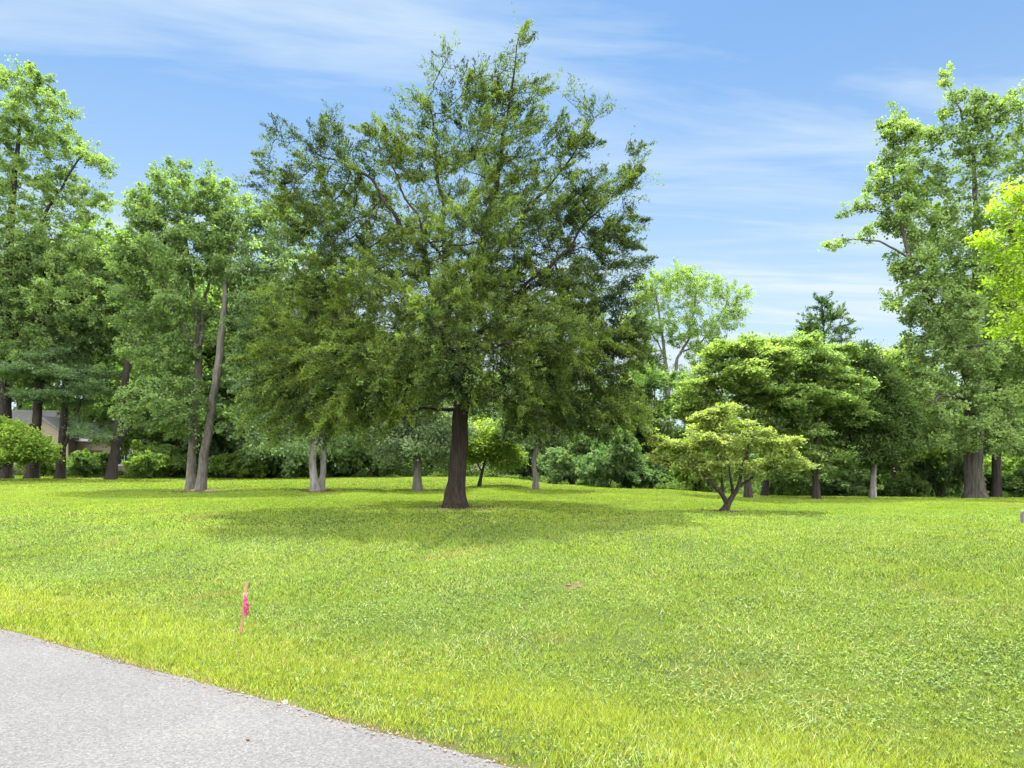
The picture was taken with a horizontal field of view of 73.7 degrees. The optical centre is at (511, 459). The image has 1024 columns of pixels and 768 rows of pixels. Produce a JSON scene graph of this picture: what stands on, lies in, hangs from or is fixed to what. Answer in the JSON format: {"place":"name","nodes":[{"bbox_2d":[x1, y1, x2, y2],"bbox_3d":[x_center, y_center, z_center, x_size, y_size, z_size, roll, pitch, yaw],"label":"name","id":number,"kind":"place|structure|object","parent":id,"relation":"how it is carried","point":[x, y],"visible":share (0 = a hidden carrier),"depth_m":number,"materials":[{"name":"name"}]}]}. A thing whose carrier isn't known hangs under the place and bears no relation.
{"place":"outdoors","nodes":[
{"label":"outdoors","id":0,"kind":"place"},
{"bbox_2d":[0,627,519,767],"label":"road","id":1,"kind":"structure","parent":0,"point":[62,708],"depth_m":4.05,"materials":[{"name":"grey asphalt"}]},
{"bbox_2d":[0,462,1023,767],"bbox_3d":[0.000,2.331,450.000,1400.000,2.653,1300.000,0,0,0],"label":"ground","id":2,"kind":"structure","parent":0,"point":[620,638],"depth_m":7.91,"materials":[{"name":"green plant"}]},
{"bbox_2d":[0,414,71,470],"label":"bush","id":3,"kind":"object","parent":2,"relation":"on","point":[28,446],"visible":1,"depth_m":37.68,"materials":[{"name":"green plant"}]},
{"bbox_2d":[14,435,66,476],"bbox_3d":[-32.443,-0.123,46.981,2.144,3.208,3.199,0,0,25],"label":"shrub","id":4,"kind":"object","parent":2,"relation":"on","point":[46,466],"visible":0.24,"depth_m":46.74,"materials":[{"name":"green plant"}]},
{"bbox_2d":[11,380,81,410],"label":"woodland tree","id":5,"kind":"object","parent":2,"relation":"on","point":[26,405],"visible":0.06,"depth_m":71.78,"materials":[{"name":"green plant"}]},
{"bbox_2d":[0,233,110,478],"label":"rough trunk tree","id":6,"kind":"object","parent":2,"relation":"on","point":[36,265],"visible":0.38,"depth_m":41.44,"materials":[{"name":"green plant"}]},
{"bbox_2d":[0,300,119,478],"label":"hemlock tree","id":7,"kind":"object","parent":2,"relation":"on","point":[64,401],"visible":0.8,"depth_m":41.18,"materials":[{"name":"green plant"}]},
{"bbox_2d":[0,54,124,478],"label":"tall tree","id":8,"kind":"object","parent":2,"relation":"on","point":[47,138],"visible":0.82,"depth_m":41.73,"materials":[{"name":"green plant"}]},
{"bbox_2d":[12,333,115,407],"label":"woodland tree","id":9,"kind":"object","parent":2,"relation":"on","point":[22,384],"visible":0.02,"depth_m":71.28,"materials":[{"name":"green plant"}]},
{"bbox_2d":[66,448,108,476],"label":"shrub","id":10,"kind":"object","parent":2,"relation":"on","point":[87,462],"visible":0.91,"depth_m":45.98,"materials":[{"name":"green plant"}]},
{"bbox_2d":[12,215,173,409],"bbox_3d":[-37.121,-9.731,61.054,16.513,22.701,17.630,0,0,41],"label":"woodland tree","id":11,"kind":"object","parent":2,"relation":"on","point":[108,224],"visible":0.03,"depth_m":56.83,"materials":[{"name":"green plant"}]},
{"bbox_2d":[12,410,187,474],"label":"house","id":12,"kind":"structure","parent":2,"relation":"on","point":[50,422],"depth_m":54.32,"materials":[{"name":"beige"}]},
{"bbox_2d":[118,448,132,465],"bbox_3d":[-31.099,-0.242,54.815,1.360,1.400,0.080,0,0,-14],"label":"window","id":13,"kind":"structure","parent":12,"relation":"in","point":[126,458],"depth_m":54.78,"materials":[{"name":"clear glass"}]},
{"bbox_2d":[58,229,194,479],"bbox_3d":[-24.239,-6.410,43.829,9.294,15.871,6.856,0,0,0],"label":"forked tree","id":14,"kind":"object","parent":2,"relation":"on","point":[110,333],"visible":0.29,"depth_m":42.40,"materials":[{"name":"green plant"}]},
{"bbox_2d":[55,292,203,451],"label":"woodland tree","id":15,"kind":"object","parent":2,"relation":"on","point":[92,413],"visible":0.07,"depth_m":54.27,"materials":[{"name":"green plant"}]},
{"bbox_2d":[121,439,180,478],"bbox_3d":[-24.247,0.074,46.075,3.462,2.976,3.998,0,0,0],"label":"shrub","id":16,"kind":"object","parent":2,"relation":"on","point":[142,455],"visible":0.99,"depth_m":45.16,"materials":[{"name":"green plant"}]},
{"bbox_2d":[85,316,235,473],"bbox_3d":[-26.018,-4.918,53.053,10.656,12.837,11.860,0,0,7],"label":"woodland tree","id":17,"kind":"object","parent":2,"relation":"on","point":[127,443],"visible":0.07,"depth_m":50.01,"materials":[{"name":"green plant"}]},
{"bbox_2d":[147,440,199,477],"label":"shrub","id":18,"kind":"object","parent":2,"relation":"on","point":[170,451],"visible":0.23,"depth_m":47.50,"materials":[{"name":"green plant"}]},
{"bbox_2d":[94,155,275,489],"bbox_3d":[-14.628,-5.844,31.025,7.495,14.942,6.119,0,0,-25],"label":"double trunk tree","id":19,"kind":"object","parent":2,"relation":"on","point":[212,246],"visible":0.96,"depth_m":29.87,"materials":[{"name":"green plant"}]},
{"bbox_2d":[155,305,263,477],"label":"woodland tree","id":20,"kind":"object","parent":2,"relation":"on","point":[230,415],"visible":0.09,"depth_m":48.50,"materials":[{"name":"green plant"}]},
{"bbox_2d":[163,282,288,447],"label":"woodland tree","id":21,"kind":"object","parent":2,"relation":"on","point":[212,299],"visible":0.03,"depth_m":51.09,"materials":[{"name":"green plant"}]},
{"bbox_2d":[208,450,269,478],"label":"shrub","id":22,"kind":"object","parent":2,"relation":"on","point":[228,463],"visible":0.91,"depth_m":47.05,"materials":[{"name":"green plant"}]},
{"bbox_2d":[239,582,249,632],"bbox_3d":[-3.074,1.760,7.833,0.147,0.718,0.068,0,0,0],"label":"survey stake","id":23,"kind":"object","parent":2,"relation":"on","point":[245,609],"visible":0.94,"depth_m":7.84,"materials":[{"name":"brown wood"}]},
{"bbox_2d":[248,425,285,477],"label":"shrub","id":24,"kind":"object","parent":2,"relation":"on","point":[272,465],"visible":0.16,"depth_m":48.96,"materials":[{"name":"green plant"}]},
{"bbox_2d":[171,356,366,478],"bbox_3d":[-17.303,-3.151,50.162,12.388,9.902,13.165,0,0,44],"label":"woodland tree","id":25,"kind":"object","parent":2,"relation":"on","point":[224,436],"visible":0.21,"depth_m":46.52,"materials":[{"name":"green plant"}]},
{"bbox_2d":[207,295,348,452],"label":"woodland tree","id":26,"kind":"object","parent":2,"relation":"on","point":[213,361],"visible":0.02,"depth_m":50.41,"materials":[{"name":"green plant"}]},
{"bbox_2d":[219,201,374,490],"bbox_3d":[-9.235,-5.094,31.030,7.118,13.452,6.178,0,0,0],"label":"white trunk tree","id":27,"kind":"object","parent":2,"relation":"on","point":[281,254],"visible":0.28,"depth_m":29.78,"materials":[{"name":"green plant"}]},
{"bbox_2d":[278,463,319,476],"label":"shrub","id":28,"kind":"object","parent":2,"relation":"on","point":[317,467],"visible":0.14,"depth_m":50.88,"materials":[{"name":"green plant"}]},
{"bbox_2d":[326,433,375,476],"bbox_3d":[-12.594,-0.372,52.141,3.849,4.377,3.999,0,0,-33],"label":"shrub","id":29,"kind":"object","parent":2,"relation":"on","point":[357,461],"visible":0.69,"depth_m":51.26,"materials":[{"name":"green plant"}]},
{"bbox_2d":[337,364,386,476],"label":"woodland tree","id":30,"kind":"object","parent":2,"relation":"on","point":[371,471],"visible":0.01,"depth_m":51.83,"materials":[{"name":"green plant"}]},
{"bbox_2d":[305,315,424,447],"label":"woodland tree","id":31,"kind":"object","parent":2,"relation":"on","point":[367,443],"visible":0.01,"depth_m":56.72,"materials":[{"name":"green plant"}]},
{"bbox_2d":[369,454,422,476],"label":"shrub","id":32,"kind":"object","parent":2,"relation":"on","point":[379,469],"visible":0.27,"depth_m":51.30,"materials":[{"name":"green plant"}]},
{"bbox_2d":[355,380,480,490],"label":"shaded tree","id":33,"kind":"object","parent":2,"relation":"on","point":[398,446],"visible":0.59,"depth_m":30.07,"materials":[{"name":"green plant"}]},
{"bbox_2d":[400,375,484,472],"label":"woodland tree","id":34,"kind":"object","parent":2,"relation":"on","point":[473,411],"depth_m":59.45,"materials":[{"name":"green plant"}]},
{"bbox_2d":[218,2,670,508],"bbox_3d":[-1.403,-5.783,20.329,10.882,14.833,10.803,0,0,37],"label":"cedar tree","id":35,"kind":"object","parent":2,"relation":"on","point":[528,334],"visible":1,"depth_m":18.88,"materials":[{"name":"green plant"}]},
{"bbox_2d":[468,369,511,463],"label":"woodland tree","id":36,"kind":"object","parent":2,"relation":"on","point":[476,417],"visible":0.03,"depth_m":58.71,"materials":[{"name":"green plant"}]},
{"bbox_2d":[466,417,530,486],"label":"green tree","id":37,"kind":"object","parent":2,"relation":"on","point":[484,445],"visible":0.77,"depth_m":32.01,"materials":[{"name":"green plant"}]},
{"bbox_2d":[490,452,543,478],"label":"shrub","id":38,"kind":"object","parent":2,"relation":"on","point":[527,471],"visible":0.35,"depth_m":52.61,"materials":[{"name":"green plant"}]},
{"bbox_2d":[13,460,1023,496],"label":"undergrowth","id":39,"kind":"object","parent":2,"relation":"on","point":[804,490],"visible":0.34,"depth_m":48.88,"materials":[{"name":"green plant"}]},
{"bbox_2d":[13,258,1023,490],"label":"woodland","id":40,"kind":"object","parent":2,"relation":"on","point":[473,466],"visible":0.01,"depth_m":66.46,"materials":[{"name":"green plant"}]},
{"bbox_2d":[486,358,589,489],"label":"grey trunk tree","id":41,"kind":"object","parent":2,"relation":"on","point":[535,484],"visible":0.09,"depth_m":30.48,"materials":[{"name":"green plant"}]},
{"bbox_2d":[486,430,595,479],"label":"woodland tree","id":42,"kind":"object","parent":2,"relation":"on","point":[528,450],"visible":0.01,"depth_m":51.99,"materials":[{"name":"green plant"}]},
{"bbox_2d":[536,446,598,484],"bbox_3d":[3.600,0.471,42.826,4.354,2.702,3.807,0,0,-29],"label":"shrub","id":43,"kind":"object","parent":2,"relation":"on","point":[555,466],"visible":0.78,"depth_m":42.17,"materials":[{"name":"green plant"}]},
{"bbox_2d":[530,382,658,478],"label":"woodland tree","id":44,"kind":"object","parent":2,"relation":"on","point":[641,439],"visible":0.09,"depth_m":51.30,"materials":[{"name":"green plant"}]},
{"bbox_2d":[574,428,648,487],"bbox_3d":[5.735,0.050,40.133,4.586,3.860,4.330,0,0,-8],"label":"shrub","id":45,"kind":"object","parent":2,"relation":"on","point":[606,467],"visible":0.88,"depth_m":38.91,"materials":[{"name":"green plant"}]},
{"bbox_2d":[562,389,702,478],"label":"woodland tree","id":46,"kind":"object","parent":2,"relation":"on","point":[676,432],"visible":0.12,"depth_m":48.75,"materials":[{"name":"green plant"}]},
{"bbox_2d":[614,454,673,488],"bbox_3d":[7.347,0.769,40.131,3.598,2.292,4.843,0,0,-20],"label":"shrub","id":47,"kind":"object","parent":2,"relation":"on","point":[640,476],"visible":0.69,"depth_m":38.89,"materials":[{"name":"green plant"}]},
{"bbox_2d":[596,359,704,467],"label":"woodland tree","id":48,"kind":"object","parent":2,"relation":"on","point":[650,382],"visible":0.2,"depth_m":49.69,"materials":[{"name":"green plant"}]},
{"bbox_2d":[619,257,755,420],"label":"airy tree","id":49,"kind":"object","parent":2,"relation":"on","point":[695,283],"visible":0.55,"depth_m":55.65,"materials":[{"name":"green plant"}]},
{"bbox_2d":[664,431,721,491],"bbox_3d":[10.195,0.261,38.132,3.199,3.776,3.068,0,0,33],"label":"shrub","id":50,"kind":"object","parent":2,"relation":"on","point":[690,479],"visible":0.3,"depth_m":37.36,"materials":[{"name":"green plant"}]},
{"bbox_2d":[665,385,739,467],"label":"woodland tree","id":51,"kind":"object","parent":2,"relation":"on","point":[688,414],"visible":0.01,"depth_m":50.59,"materials":[{"name":"green plant"}]},
{"bbox_2d":[642,401,822,511],"bbox_3d":[6.284,0.032,19.596,5.229,3.455,2.909,0,0,0],"label":"dogwood","id":52,"kind":"object","parent":2,"relation":"on","point":[712,429],"visible":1,"depth_m":19.26,"materials":[{"name":"green plant"}]},
{"bbox_2d":[664,331,804,497],"bbox_3d":[9.363,-1.815,28.631,5.605,7.310,4.354,0,0,28],"label":"leaning dogwood","id":53,"kind":"object","parent":2,"relation":"on","point":[749,369],"visible":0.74,"depth_m":28.07,"materials":[{"name":"green plant"}]},
{"bbox_2d":[714,404,812,491],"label":"woodland tree","id":54,"kind":"object","parent":2,"relation":"on","point":[805,479],"visible":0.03,"depth_m":47.52,"materials":[{"name":"green plant"}]},
{"bbox_2d":[721,332,813,495],"bbox_3d":[13.077,-2.152,34.383,5.599,8.504,4.765,0,0,26],"label":"slanting dogwood","id":55,"kind":"object","parent":2,"relation":"on","point":[765,490],"visible":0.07,"depth_m":34.19,"materials":[{"name":"green plant"}]},
{"bbox_2d":[756,465,804,495],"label":"shrub","id":56,"kind":"object","parent":2,"relation":"on","point":[782,485],"visible":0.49,"depth_m":36.50,"materials":[{"name":"green plant"}]},
{"bbox_2d":[727,330,889,498],"bbox_3d":[12.565,-1.782,29.308,7.047,7.430,5.195,0,0,0],"label":"tiered dogwood","id":57,"kind":"object","parent":2,"relation":"on","point":[846,389],"visible":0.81,"depth_m":28.45,"materials":[{"name":"green plant"}]},
{"bbox_2d":[752,291,892,491],"bbox_3d":[18.382,-3.807,40.062,8.061,12.356,8.137,0,0,0],"label":"pine tree","id":58,"kind":"object","parent":2,"relation":"on","point":[809,326],"visible":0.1,"depth_m":39.55,"materials":[{"name":"green plant"}]},
{"bbox_2d":[812,468,881,496],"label":"shrub","id":59,"kind":"object","parent":2,"relation":"on","point":[854,484],"visible":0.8,"depth_m":35.70,"materials":[{"name":"green plant"}]},
{"bbox_2d":[819,339,928,497],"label":"evergreen tree","id":60,"kind":"object","parent":2,"relation":"on","point":[885,440],"visible":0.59,"depth_m":29.50,"materials":[{"name":"green plant"}]},
{"bbox_2d":[879,471,931,496],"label":"shrub","id":61,"kind":"object","parent":2,"relation":"on","point":[905,483],"visible":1,"depth_m":35.47,"materials":[{"name":"green plant"}]},
{"bbox_2d":[873,338,956,496],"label":"yellow green tree","id":62,"kind":"object","parent":2,"relation":"on","point":[887,352],"visible":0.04,"depth_m":35.32,"materials":[{"name":"green plant"}]},
{"bbox_2d":[817,61,1023,498],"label":"tulip tree","id":63,"kind":"object","parent":2,"relation":"on","point":[944,330],"visible":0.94,"depth_m":32.36,"materials":[{"name":"green plant"}]},
{"bbox_2d":[867,363,991,475],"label":"woodland tree","id":64,"kind":"object","parent":2,"relation":"on","point":[961,415],"visible":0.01,"depth_m":48.81,"materials":[{"name":"green plant"}]},
{"bbox_2d":[891,447,985,496],"bbox_3d":[22.831,0.282,37.026,4.348,4.303,3.805,0,0,21],"label":"shrub","id":65,"kind":"object","parent":2,"relation":"on","point":[936,471],"visible":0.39,"depth_m":36.58,"materials":[{"name":"green plant"}]},
{"bbox_2d":[927,254,1023,496],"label":"dark trunk tree","id":66,"kind":"object","parent":2,"relation":"on","point":[996,483],"visible":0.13,"depth_m":35.79,"materials":[{"name":"green plant"}]},
{"bbox_2d":[964,175,1023,350],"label":"locust tree","id":67,"kind":"object","parent":2,"relation":"on","point":[989,243],"visible":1,"depth_m":11.54,"materials":[{"name":"green plant"}]},
{"bbox_2d":[983,358,1023,475],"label":"woodland tree","id":68,"kind":"object","parent":2,"relation":"on","point":[1006,467],"visible":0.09,"depth_m":52.51,"materials":[{"name":"green plant"}]},
{"bbox_2d":[984,467,1023,496],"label":"shrub","id":69,"kind":"object","parent":2,"relation":"on","point":[1012,482],"visible":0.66,"depth_m":35.92,"materials":[{"name":"green plant"}]},
{"bbox_2d":[1020,510,1023,522],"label":"marker post","id":70,"kind":"object","parent":2,"relation":"on","point":[1021,515],"visible":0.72,"depth_m":15.17,"materials":[{"name":"white concrete"}]},
{"bbox_2d":[0,0,1023,433],"label":"sky","id":71,"kind":"structure","parent":0,"point":[760,114],"materials":[{"name":"blue"}]}
]}

